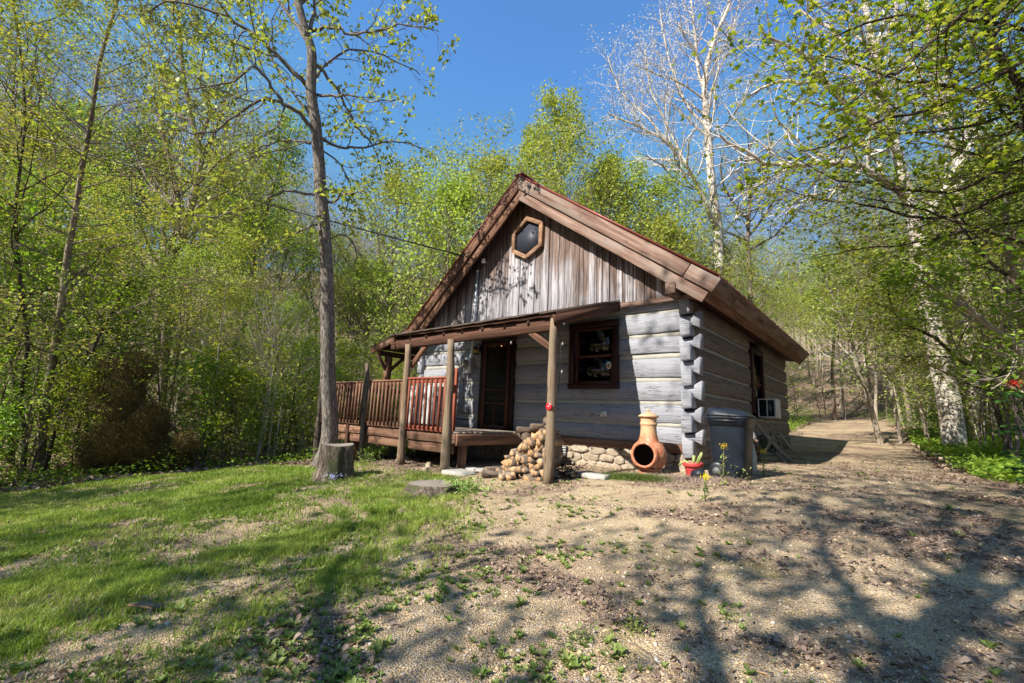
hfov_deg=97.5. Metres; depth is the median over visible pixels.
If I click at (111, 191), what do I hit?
woodland tree
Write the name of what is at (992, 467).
undergrowth
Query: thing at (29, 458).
sapling
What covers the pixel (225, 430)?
sapling
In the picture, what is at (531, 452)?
firewood
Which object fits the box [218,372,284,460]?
sapling
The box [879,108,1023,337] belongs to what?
driveway tree
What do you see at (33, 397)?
sapling
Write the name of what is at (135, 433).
juniper bush
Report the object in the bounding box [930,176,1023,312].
woodland tree
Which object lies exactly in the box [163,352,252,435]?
sapling
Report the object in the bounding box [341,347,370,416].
sapling
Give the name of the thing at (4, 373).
sapling
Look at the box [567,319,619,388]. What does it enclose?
window
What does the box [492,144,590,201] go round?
woodland tree
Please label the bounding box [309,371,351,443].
sapling
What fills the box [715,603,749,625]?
weed clump
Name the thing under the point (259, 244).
power line
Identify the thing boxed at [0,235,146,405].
sapling
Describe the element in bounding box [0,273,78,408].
sapling
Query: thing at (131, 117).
woodland tree
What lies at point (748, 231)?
budding tree
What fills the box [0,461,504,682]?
grass
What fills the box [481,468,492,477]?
firewood
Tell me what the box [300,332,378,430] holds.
sapling
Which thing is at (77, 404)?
sapling
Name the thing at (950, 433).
sycamore tree
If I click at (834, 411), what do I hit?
woodland tree
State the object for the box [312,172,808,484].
log cabin
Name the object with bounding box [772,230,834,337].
woodland tree
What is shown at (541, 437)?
firewood
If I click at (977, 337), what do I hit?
sapling
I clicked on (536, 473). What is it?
firewood
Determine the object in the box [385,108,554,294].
green maple
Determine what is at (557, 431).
firewood
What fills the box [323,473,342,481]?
phlox clump
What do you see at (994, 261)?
woodland tree
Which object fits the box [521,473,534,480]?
firewood
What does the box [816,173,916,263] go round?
woodland tree
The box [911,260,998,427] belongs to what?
sapling
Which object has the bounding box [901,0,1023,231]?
woodland tree
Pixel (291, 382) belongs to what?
sapling
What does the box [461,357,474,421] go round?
electric meter
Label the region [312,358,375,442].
sapling
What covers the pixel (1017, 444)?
sapling
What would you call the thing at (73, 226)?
hemlock tree
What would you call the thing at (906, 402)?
woodland tree
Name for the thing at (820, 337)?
woodland tree
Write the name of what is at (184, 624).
twig
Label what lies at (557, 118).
green maple
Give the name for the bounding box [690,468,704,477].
solar lamp
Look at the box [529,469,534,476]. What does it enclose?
firewood
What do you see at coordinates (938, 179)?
woodland tree
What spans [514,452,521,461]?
firewood
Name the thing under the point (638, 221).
woodland tree
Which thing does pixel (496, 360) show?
screen door
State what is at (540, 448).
firewood
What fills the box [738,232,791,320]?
woodland tree
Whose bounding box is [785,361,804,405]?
sapling
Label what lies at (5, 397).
sapling
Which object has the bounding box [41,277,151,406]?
sapling
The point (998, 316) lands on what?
sapling
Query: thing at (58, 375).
sapling
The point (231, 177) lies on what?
woodland tree
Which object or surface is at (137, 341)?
sapling
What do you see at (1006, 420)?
sapling
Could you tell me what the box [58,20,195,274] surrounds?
woodland tree
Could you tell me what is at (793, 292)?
woodland tree
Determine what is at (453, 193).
green maple
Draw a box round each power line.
[0,128,481,260]
[11,188,462,286]
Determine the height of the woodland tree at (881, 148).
19.652 m
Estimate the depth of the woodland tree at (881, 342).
25.51 m
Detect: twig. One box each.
[170,622,206,625]
[631,642,656,664]
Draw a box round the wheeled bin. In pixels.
[705,407,755,478]
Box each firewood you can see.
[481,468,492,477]
[482,469,498,477]
[484,466,500,469]
[498,474,504,480]
[501,459,510,468]
[505,472,513,480]
[507,458,516,466]
[507,465,520,473]
[509,448,516,455]
[510,470,516,478]
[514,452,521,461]
[515,465,522,473]
[516,426,537,433]
[516,432,530,440]
[516,441,522,452]
[517,473,524,478]
[519,454,528,463]
[520,441,528,450]
[521,466,529,472]
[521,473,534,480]
[525,437,535,448]
[527,449,534,456]
[527,456,537,463]
[528,463,536,468]
[529,423,543,430]
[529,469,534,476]
[531,432,536,440]
[532,443,544,451]
[532,464,541,470]
[534,451,541,457]
[534,470,540,476]
[535,476,542,481]
[536,438,541,447]
[536,457,561,467]
[537,434,560,442]
[538,468,559,479]
[541,446,562,453]
[542,429,559,433]
[542,450,560,457]
[544,438,564,446]
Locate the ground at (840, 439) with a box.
[0,225,1023,682]
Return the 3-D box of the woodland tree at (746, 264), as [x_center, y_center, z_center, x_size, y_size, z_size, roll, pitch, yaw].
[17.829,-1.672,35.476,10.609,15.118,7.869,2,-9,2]
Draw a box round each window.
[511,216,544,259]
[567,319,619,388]
[748,346,764,412]
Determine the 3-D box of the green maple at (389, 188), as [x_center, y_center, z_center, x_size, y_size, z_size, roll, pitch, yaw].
[-7.297,-3.289,26.846,9.806,16.747,12.597,1,-9,9]
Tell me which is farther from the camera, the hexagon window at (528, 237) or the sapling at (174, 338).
the sapling at (174, 338)
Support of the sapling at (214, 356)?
on the ground at (840, 439)
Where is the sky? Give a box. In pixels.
[0,0,1023,302]
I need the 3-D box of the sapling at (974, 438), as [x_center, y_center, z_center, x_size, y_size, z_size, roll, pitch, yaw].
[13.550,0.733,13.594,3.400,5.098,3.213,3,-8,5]
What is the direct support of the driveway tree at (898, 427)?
on the ground at (840, 439)
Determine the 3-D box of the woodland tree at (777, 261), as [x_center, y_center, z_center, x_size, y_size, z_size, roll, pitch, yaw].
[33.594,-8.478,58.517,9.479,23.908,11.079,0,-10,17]
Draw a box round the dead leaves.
[0,455,1023,682]
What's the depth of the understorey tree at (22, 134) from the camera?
10.74 m
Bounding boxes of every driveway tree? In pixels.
[785,247,903,443]
[814,248,956,443]
[819,0,1023,315]
[826,259,1018,449]
[865,303,967,439]
[868,237,1023,403]
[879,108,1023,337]
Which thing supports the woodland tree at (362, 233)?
on the ground at (840, 439)
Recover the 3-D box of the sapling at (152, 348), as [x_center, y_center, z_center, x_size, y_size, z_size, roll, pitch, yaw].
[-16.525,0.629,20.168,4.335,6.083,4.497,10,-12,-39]
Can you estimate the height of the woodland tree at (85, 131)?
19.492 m
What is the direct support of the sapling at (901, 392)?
on the ground at (840, 439)
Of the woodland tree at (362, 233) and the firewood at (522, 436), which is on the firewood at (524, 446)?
the firewood at (522, 436)
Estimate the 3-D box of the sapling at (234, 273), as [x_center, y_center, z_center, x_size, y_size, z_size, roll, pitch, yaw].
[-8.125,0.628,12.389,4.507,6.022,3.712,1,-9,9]
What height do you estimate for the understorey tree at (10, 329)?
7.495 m
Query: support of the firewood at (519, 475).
on the ground at (840, 439)
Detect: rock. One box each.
[386,446,396,456]
[395,455,411,460]
[425,462,431,466]
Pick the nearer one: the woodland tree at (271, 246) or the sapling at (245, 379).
the sapling at (245, 379)
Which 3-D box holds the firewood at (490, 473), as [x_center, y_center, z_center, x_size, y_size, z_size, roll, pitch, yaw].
[-0.259,2.074,7.071,0.408,0.093,0.106,12,23,-10]
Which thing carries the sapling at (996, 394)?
on the ground at (840, 439)
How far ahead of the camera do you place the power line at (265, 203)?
11.32 m
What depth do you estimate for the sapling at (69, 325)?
13.70 m
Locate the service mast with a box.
[470,258,486,357]
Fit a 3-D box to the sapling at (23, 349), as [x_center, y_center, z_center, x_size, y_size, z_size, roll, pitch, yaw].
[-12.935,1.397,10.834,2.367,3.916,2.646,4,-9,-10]
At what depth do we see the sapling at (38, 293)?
14.80 m
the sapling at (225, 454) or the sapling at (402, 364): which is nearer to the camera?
the sapling at (225, 454)
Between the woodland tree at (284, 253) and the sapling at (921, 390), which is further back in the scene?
the woodland tree at (284, 253)
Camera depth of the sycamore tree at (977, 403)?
13.73 m
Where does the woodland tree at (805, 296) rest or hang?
on the ground at (840, 439)
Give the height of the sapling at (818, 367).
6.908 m
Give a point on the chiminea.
(648, 453)
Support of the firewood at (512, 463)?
on the firewood at (512, 468)
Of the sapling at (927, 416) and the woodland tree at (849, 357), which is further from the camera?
the woodland tree at (849, 357)
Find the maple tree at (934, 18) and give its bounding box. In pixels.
[659,0,1023,347]
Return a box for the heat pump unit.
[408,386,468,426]
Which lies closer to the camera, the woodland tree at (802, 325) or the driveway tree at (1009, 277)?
the driveway tree at (1009, 277)
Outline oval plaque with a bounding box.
[606,361,610,368]
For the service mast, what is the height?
2.590 m
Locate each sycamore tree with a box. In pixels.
[554,0,806,277]
[665,0,999,448]
[833,0,1016,440]
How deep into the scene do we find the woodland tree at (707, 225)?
39.88 m
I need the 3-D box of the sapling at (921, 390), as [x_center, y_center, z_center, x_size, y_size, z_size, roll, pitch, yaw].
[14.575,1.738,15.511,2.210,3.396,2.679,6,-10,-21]
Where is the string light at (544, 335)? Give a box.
[495,323,564,392]
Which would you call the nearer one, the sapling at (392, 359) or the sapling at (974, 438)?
the sapling at (974, 438)
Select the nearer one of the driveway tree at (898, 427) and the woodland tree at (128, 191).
the driveway tree at (898, 427)
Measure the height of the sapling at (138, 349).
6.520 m
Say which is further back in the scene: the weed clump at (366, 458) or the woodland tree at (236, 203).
the woodland tree at (236, 203)
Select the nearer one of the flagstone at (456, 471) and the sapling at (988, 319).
the flagstone at (456, 471)
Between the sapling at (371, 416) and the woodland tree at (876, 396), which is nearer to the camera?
the sapling at (371, 416)
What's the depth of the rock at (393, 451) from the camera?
10.94 m
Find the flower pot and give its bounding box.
[678,452,703,475]
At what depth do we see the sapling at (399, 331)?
16.21 m
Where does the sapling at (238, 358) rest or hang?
on the ground at (840, 439)
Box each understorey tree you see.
[0,0,197,472]
[0,187,74,467]
[11,264,195,474]
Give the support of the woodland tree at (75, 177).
on the ground at (840, 439)
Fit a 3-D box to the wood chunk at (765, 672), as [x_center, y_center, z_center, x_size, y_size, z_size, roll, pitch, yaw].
[1.133,1.512,2.061,0.112,0.012,0.024,-3,-11,30]
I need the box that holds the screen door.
[480,341,510,429]
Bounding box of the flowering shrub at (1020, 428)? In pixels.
[989,378,1023,491]
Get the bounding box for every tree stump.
[308,443,355,483]
[397,479,459,498]
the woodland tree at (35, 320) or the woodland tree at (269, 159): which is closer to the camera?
the woodland tree at (35, 320)
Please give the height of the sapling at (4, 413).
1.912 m
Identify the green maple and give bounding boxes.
[284,142,457,413]
[341,141,516,375]
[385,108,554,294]
[395,110,613,281]
[475,77,659,230]
[554,141,735,276]
[569,148,674,242]
[616,205,752,292]
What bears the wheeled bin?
on the ground at (840, 439)
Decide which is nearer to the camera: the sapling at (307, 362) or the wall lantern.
the wall lantern
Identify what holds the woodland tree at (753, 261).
on the ground at (840, 439)
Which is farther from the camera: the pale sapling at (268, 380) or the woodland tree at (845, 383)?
the woodland tree at (845, 383)
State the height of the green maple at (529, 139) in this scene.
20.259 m
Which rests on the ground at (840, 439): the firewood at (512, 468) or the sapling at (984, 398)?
the sapling at (984, 398)
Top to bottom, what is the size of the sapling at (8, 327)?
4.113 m
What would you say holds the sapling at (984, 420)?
on the ground at (840, 439)
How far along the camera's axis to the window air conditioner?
10.48 m
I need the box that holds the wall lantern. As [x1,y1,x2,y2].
[473,344,480,354]
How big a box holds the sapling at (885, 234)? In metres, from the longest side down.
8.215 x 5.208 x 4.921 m
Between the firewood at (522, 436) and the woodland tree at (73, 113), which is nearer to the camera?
the firewood at (522, 436)
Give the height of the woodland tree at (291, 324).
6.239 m
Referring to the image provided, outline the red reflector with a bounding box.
[546,403,551,409]
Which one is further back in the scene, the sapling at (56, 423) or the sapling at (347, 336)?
the sapling at (347, 336)
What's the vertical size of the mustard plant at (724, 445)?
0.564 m
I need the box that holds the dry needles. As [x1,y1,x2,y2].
[614,470,748,484]
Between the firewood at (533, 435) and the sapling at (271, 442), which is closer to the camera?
the firewood at (533, 435)
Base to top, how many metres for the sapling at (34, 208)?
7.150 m
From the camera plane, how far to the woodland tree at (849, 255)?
29.30 m
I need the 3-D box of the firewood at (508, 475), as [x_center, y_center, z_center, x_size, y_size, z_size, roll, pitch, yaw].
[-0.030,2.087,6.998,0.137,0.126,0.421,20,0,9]
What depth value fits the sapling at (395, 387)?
20.53 m
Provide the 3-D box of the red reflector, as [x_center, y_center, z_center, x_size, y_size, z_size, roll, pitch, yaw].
[0.534,0.948,6.558,0.104,0.104,0.026,-5,-12,40]
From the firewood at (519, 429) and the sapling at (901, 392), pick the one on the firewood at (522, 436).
the firewood at (519, 429)
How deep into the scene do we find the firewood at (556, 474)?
6.76 m
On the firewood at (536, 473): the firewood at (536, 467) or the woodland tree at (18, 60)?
the firewood at (536, 467)
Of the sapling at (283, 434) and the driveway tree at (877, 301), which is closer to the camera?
the driveway tree at (877, 301)
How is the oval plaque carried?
attached to the log cabin
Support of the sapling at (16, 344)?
on the ground at (840, 439)
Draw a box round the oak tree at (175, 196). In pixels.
[0,0,382,424]
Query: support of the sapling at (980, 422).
on the ground at (840, 439)
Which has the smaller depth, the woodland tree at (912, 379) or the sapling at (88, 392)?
the sapling at (88, 392)
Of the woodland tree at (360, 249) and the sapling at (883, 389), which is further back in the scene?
the woodland tree at (360, 249)
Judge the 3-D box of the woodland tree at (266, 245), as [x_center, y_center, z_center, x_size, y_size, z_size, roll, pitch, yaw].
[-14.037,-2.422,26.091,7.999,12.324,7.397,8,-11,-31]
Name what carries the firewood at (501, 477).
on the ground at (840, 439)
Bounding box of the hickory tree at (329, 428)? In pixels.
[131,0,459,467]
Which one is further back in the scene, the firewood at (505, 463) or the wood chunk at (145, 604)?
the firewood at (505, 463)
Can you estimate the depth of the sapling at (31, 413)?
10.57 m
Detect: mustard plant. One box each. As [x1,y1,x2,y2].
[700,474,713,500]
[719,443,728,484]
[757,446,767,475]
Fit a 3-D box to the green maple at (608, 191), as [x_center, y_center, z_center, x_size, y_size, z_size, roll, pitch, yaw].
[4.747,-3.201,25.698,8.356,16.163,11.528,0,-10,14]
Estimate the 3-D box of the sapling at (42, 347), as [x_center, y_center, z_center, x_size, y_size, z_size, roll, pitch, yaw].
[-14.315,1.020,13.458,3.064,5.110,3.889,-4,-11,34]
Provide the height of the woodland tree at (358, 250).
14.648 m
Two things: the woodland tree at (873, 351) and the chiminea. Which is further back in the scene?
the woodland tree at (873, 351)
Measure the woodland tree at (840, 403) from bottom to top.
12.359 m
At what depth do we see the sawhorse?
9.28 m
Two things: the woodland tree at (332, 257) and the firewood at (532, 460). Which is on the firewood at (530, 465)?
the firewood at (532, 460)
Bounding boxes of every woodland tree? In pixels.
[0,0,130,178]
[0,0,141,319]
[0,1,173,255]
[0,4,205,393]
[0,5,60,147]
[0,30,69,180]
[0,46,128,185]
[0,89,127,289]
[0,103,140,384]
[0,118,151,325]
[0,145,168,454]
[0,154,28,270]
[0,155,195,444]
[0,186,34,283]
[0,219,194,460]
[0,252,66,356]
[3,94,189,345]
[35,0,249,371]
[37,213,206,353]
[41,80,123,258]
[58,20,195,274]
[63,150,193,348]
[87,23,263,327]
[97,134,293,419]
[109,68,160,201]
[114,229,269,417]
[120,118,178,272]
[124,47,303,392]
[137,24,301,351]
[145,219,292,433]
[148,102,319,420]
[159,278,296,455]
[160,40,305,351]
[170,112,296,347]
[171,198,244,311]
[177,130,299,333]
[207,189,339,402]
[211,129,318,435]
[215,94,312,300]
[238,195,303,339]
[239,285,352,453]
[260,154,334,321]
[262,216,331,308]
[269,225,363,412]
[275,158,345,333]
[275,165,378,332]
[279,221,352,363]
[286,154,372,362]
[287,193,315,259]
[293,197,343,369]
[298,252,402,368]
[303,156,396,352]
[317,259,391,373]
[331,229,365,279]
[332,189,393,267]
[334,200,379,367]
[334,239,408,352]
[334,253,420,395]
[341,233,371,325]
[345,331,411,434]
[357,352,413,445]
[370,253,430,324]
[374,268,408,329]
[375,187,465,305]
[384,187,439,329]
[391,148,481,385]
[413,229,459,303]
[457,114,574,252]
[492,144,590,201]
[606,207,678,250]
[646,159,767,301]
[697,225,818,338]
[699,230,790,299]
[706,219,803,306]
[724,230,822,342]
[734,181,801,367]
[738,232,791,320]
[740,284,796,332]
[747,275,819,344]
[750,197,833,386]
[757,273,811,372]
[765,287,802,375]
[769,273,825,382]
[771,301,818,362]
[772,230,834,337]
[777,266,817,343]
[779,71,952,423]
[780,255,881,415]
[781,146,926,424]
[781,250,837,370]
[781,284,861,399]
[786,225,814,343]
[788,283,837,373]
[789,111,923,419]
[792,281,865,408]
[794,286,868,385]
[808,221,908,420]
[808,232,909,421]
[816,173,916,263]
[820,263,872,399]
[821,314,856,381]
[828,305,897,410]
[830,317,879,376]
[846,267,935,415]
[849,279,916,418]
[855,288,956,402]
[857,132,1002,308]
[872,140,1000,419]
[882,256,1000,418]
[886,265,986,346]
[889,212,1010,421]
[889,259,1017,436]
[899,120,1023,297]
[899,127,993,253]
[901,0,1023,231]
[903,127,1020,236]
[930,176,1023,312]
[953,202,1023,330]
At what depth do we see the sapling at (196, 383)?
17.78 m
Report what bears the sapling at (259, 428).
on the ground at (840, 439)
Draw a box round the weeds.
[0,458,1003,682]
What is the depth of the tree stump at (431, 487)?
5.88 m
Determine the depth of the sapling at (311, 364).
24.16 m
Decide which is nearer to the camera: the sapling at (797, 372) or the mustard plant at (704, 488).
the mustard plant at (704, 488)
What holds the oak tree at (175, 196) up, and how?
on the ground at (840, 439)
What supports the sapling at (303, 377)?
on the ground at (840, 439)
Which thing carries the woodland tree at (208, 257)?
on the ground at (840, 439)
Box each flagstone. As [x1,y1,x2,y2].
[441,468,477,475]
[464,466,484,471]
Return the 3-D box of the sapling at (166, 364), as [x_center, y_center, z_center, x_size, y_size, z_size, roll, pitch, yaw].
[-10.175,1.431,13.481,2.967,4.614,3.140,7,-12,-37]
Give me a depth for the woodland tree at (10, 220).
13.87 m
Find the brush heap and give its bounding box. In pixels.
[555,454,588,480]
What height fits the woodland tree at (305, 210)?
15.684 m
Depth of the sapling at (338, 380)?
15.54 m
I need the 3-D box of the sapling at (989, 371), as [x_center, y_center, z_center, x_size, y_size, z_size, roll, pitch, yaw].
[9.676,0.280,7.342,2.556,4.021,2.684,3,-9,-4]
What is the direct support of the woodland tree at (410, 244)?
on the ground at (840, 439)
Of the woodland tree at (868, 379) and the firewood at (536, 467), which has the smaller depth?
the firewood at (536, 467)
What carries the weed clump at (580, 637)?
on the ground at (840, 439)
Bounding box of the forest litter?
[0,347,1023,492]
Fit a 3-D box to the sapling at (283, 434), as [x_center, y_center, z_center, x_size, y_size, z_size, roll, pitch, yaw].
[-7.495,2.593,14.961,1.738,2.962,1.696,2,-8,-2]
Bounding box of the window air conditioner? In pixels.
[757,399,780,417]
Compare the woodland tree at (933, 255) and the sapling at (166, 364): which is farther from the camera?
the woodland tree at (933, 255)
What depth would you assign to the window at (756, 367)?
10.89 m
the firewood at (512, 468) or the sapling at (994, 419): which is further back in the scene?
the sapling at (994, 419)
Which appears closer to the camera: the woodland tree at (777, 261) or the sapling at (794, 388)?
the sapling at (794, 388)
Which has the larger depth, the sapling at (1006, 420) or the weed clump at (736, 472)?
the sapling at (1006, 420)
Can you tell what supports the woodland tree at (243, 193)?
on the ground at (840, 439)
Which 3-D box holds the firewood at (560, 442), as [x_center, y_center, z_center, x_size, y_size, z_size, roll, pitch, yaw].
[0.625,1.562,6.863,0.151,0.156,0.371,43,19,32]
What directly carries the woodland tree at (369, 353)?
on the ground at (840, 439)
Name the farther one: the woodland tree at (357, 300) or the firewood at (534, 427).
the woodland tree at (357, 300)
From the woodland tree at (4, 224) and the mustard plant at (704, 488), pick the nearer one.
the mustard plant at (704, 488)
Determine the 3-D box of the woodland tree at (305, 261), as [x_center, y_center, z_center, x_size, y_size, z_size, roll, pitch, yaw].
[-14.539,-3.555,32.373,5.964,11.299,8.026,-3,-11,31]
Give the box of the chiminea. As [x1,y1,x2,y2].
[631,409,666,473]
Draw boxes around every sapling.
[0,196,129,407]
[0,229,95,372]
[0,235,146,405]
[0,240,120,462]
[0,242,148,470]
[0,246,129,434]
[0,252,43,398]
[0,253,129,481]
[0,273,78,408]
[0,298,92,438]
[0,303,103,451]
[0,321,41,434]
[0,344,17,445]
[0,354,112,484]
[0,355,19,442]
[0,366,84,476]
[0,401,33,472]
[3,311,106,441]
[6,258,155,421]
[31,261,167,445]
[31,346,81,416]
[34,351,156,460]
[36,348,106,457]
[37,284,195,422]
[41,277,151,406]
[47,379,101,464]
[50,310,167,434]
[56,292,200,426]
[62,246,248,430]
[62,270,188,396]
[103,269,235,413]
[104,305,196,392]
[125,312,214,430]
[138,254,295,461]
[146,351,179,405]
[147,343,233,465]
[153,284,318,456]
[153,327,209,428]
[163,332,238,430]
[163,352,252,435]
[168,335,258,461]
[182,366,241,445]
[183,356,260,466]
[197,359,278,463]
[201,323,279,435]
[207,212,319,459]
[207,299,354,459]
[211,312,313,454]
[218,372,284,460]
[219,345,318,460]
[226,358,261,415]
[237,376,286,453]
[241,379,295,458]
[246,362,314,430]
[247,311,349,459]
[253,277,343,453]
[255,378,307,456]
[256,333,340,457]
[269,324,314,435]
[273,332,320,418]
[275,318,370,456]
[278,337,316,412]
[278,373,304,438]
[288,339,372,444]
[291,367,347,443]
[298,340,381,443]
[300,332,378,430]
[304,303,393,414]
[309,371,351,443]
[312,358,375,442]
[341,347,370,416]
[343,307,418,451]
[352,307,398,378]
[354,310,416,375]
[356,321,413,410]
[359,393,383,451]
[359,393,389,449]
[369,303,419,405]
[369,361,415,421]
[370,313,417,407]
[375,372,400,420]
[768,314,818,404]
[785,328,815,403]
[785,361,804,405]
[785,361,825,414]
[786,364,815,415]
[787,337,817,397]
[788,325,865,418]
[793,351,841,418]
[815,354,863,420]
[847,137,1023,456]
[851,360,902,417]
[860,235,1016,406]
[871,303,1005,424]
[872,169,1023,414]
[873,155,1023,405]
[874,180,1023,455]
[878,176,1023,431]
[881,194,1023,454]
[883,182,1023,444]
[884,256,1020,441]
[885,253,1019,448]
[888,284,1003,434]
[889,369,927,417]
[892,356,965,422]
[895,203,1023,415]
[904,317,1023,443]
[905,378,939,430]
[907,291,1021,443]
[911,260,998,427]
[911,267,1003,412]
[926,367,984,432]
[928,340,1002,436]
[928,386,977,438]
[932,237,1022,421]
[944,339,1020,414]
[945,276,1023,412]
[949,196,1020,348]
[951,196,1022,405]
[951,252,1022,386]
[959,292,1023,418]
[981,360,1019,421]
[996,370,1023,436]
[1002,334,1023,420]
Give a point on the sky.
(505, 51)
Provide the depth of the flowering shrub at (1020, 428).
4.88 m
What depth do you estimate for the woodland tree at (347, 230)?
36.15 m
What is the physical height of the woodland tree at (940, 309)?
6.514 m
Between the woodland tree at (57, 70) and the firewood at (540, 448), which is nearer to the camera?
the firewood at (540, 448)
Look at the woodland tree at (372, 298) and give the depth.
25.55 m
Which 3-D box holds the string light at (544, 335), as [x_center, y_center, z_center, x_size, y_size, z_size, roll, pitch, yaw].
[0.185,0.295,7.208,1.547,1.066,0.040,-5,-12,40]
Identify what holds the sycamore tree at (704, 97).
on the ground at (840, 439)
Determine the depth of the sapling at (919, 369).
19.34 m
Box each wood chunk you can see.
[128,601,164,609]
[745,668,772,676]
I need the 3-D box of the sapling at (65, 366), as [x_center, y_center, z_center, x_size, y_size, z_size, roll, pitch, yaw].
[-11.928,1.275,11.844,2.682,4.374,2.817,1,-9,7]
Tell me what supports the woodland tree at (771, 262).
on the ground at (840, 439)
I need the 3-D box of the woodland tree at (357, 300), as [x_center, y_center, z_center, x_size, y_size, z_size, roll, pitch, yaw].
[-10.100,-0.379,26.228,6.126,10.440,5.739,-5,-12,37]
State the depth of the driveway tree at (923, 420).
13.65 m
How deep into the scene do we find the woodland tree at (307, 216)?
43.18 m
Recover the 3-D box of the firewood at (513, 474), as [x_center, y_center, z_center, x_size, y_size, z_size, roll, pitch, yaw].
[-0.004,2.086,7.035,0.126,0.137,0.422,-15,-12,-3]
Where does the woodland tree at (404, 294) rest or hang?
on the ground at (840, 439)
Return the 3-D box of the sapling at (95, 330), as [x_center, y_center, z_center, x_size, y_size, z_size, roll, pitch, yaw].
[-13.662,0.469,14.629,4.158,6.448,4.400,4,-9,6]
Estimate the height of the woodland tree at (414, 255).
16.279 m
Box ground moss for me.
[590,471,686,483]
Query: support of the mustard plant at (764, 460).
on the ground at (840, 439)
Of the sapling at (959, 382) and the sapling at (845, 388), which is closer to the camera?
the sapling at (959, 382)
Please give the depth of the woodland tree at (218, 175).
20.75 m
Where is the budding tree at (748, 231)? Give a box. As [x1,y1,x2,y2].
[688,100,821,302]
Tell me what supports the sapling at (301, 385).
on the ground at (840, 439)
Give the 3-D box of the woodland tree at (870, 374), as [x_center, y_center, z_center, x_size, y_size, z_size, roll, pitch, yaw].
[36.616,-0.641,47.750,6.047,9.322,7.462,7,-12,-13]
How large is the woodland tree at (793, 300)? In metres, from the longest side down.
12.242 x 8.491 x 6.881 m
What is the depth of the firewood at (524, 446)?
6.91 m
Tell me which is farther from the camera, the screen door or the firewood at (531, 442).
the screen door
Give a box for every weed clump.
[355,448,380,462]
[563,621,600,650]
[610,607,652,635]
[697,455,751,479]
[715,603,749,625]
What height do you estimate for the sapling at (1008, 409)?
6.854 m
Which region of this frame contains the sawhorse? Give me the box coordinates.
[753,420,806,462]
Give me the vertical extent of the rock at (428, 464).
0.111 m
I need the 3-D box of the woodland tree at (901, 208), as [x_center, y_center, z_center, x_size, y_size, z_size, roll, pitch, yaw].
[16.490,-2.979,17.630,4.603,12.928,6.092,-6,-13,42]
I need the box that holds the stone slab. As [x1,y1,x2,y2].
[569,471,609,480]
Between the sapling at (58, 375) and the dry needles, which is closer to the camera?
the dry needles
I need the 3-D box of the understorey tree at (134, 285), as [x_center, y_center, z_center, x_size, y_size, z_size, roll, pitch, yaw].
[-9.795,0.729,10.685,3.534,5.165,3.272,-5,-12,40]
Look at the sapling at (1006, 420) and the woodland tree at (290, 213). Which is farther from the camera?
the woodland tree at (290, 213)
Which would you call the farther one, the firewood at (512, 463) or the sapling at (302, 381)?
the sapling at (302, 381)
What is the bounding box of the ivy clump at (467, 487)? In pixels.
[434,474,494,496]
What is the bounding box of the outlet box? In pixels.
[597,410,607,416]
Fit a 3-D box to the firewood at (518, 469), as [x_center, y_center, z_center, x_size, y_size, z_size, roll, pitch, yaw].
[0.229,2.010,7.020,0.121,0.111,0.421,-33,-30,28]
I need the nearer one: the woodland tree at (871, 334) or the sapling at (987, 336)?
the sapling at (987, 336)
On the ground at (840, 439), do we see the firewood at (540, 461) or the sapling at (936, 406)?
the sapling at (936, 406)
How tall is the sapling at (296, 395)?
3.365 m
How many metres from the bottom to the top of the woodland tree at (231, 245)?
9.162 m
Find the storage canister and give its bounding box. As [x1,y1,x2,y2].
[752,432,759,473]
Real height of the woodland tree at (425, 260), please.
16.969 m
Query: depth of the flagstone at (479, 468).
7.94 m
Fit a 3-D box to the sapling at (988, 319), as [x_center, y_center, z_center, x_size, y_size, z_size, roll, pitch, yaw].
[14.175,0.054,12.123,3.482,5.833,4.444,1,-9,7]
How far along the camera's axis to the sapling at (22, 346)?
10.97 m
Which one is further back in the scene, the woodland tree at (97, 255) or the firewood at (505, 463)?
the woodland tree at (97, 255)
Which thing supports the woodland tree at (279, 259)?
on the ground at (840, 439)
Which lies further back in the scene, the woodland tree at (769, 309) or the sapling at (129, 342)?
the woodland tree at (769, 309)
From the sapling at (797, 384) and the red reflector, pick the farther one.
the sapling at (797, 384)
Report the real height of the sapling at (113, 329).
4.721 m
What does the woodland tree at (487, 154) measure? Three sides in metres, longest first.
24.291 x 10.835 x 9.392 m
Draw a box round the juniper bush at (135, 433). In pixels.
[72,349,202,474]
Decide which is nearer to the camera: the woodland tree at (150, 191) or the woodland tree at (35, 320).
the woodland tree at (35, 320)
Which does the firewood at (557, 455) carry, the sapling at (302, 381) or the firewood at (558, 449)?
the firewood at (558, 449)
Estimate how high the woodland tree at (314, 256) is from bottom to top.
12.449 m
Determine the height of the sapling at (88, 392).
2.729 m
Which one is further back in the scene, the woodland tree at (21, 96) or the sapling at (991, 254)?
the woodland tree at (21, 96)
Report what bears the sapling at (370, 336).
on the ground at (840, 439)
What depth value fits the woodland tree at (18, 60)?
21.82 m
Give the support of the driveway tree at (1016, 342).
on the ground at (840, 439)
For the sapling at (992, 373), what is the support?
on the ground at (840, 439)
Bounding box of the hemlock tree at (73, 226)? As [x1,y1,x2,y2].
[0,0,381,474]
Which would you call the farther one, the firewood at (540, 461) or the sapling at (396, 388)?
the sapling at (396, 388)
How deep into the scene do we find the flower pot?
6.38 m
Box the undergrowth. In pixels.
[0,294,1023,492]
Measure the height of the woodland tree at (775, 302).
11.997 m
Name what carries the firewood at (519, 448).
on the firewood at (518, 455)
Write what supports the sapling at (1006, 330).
on the ground at (840, 439)

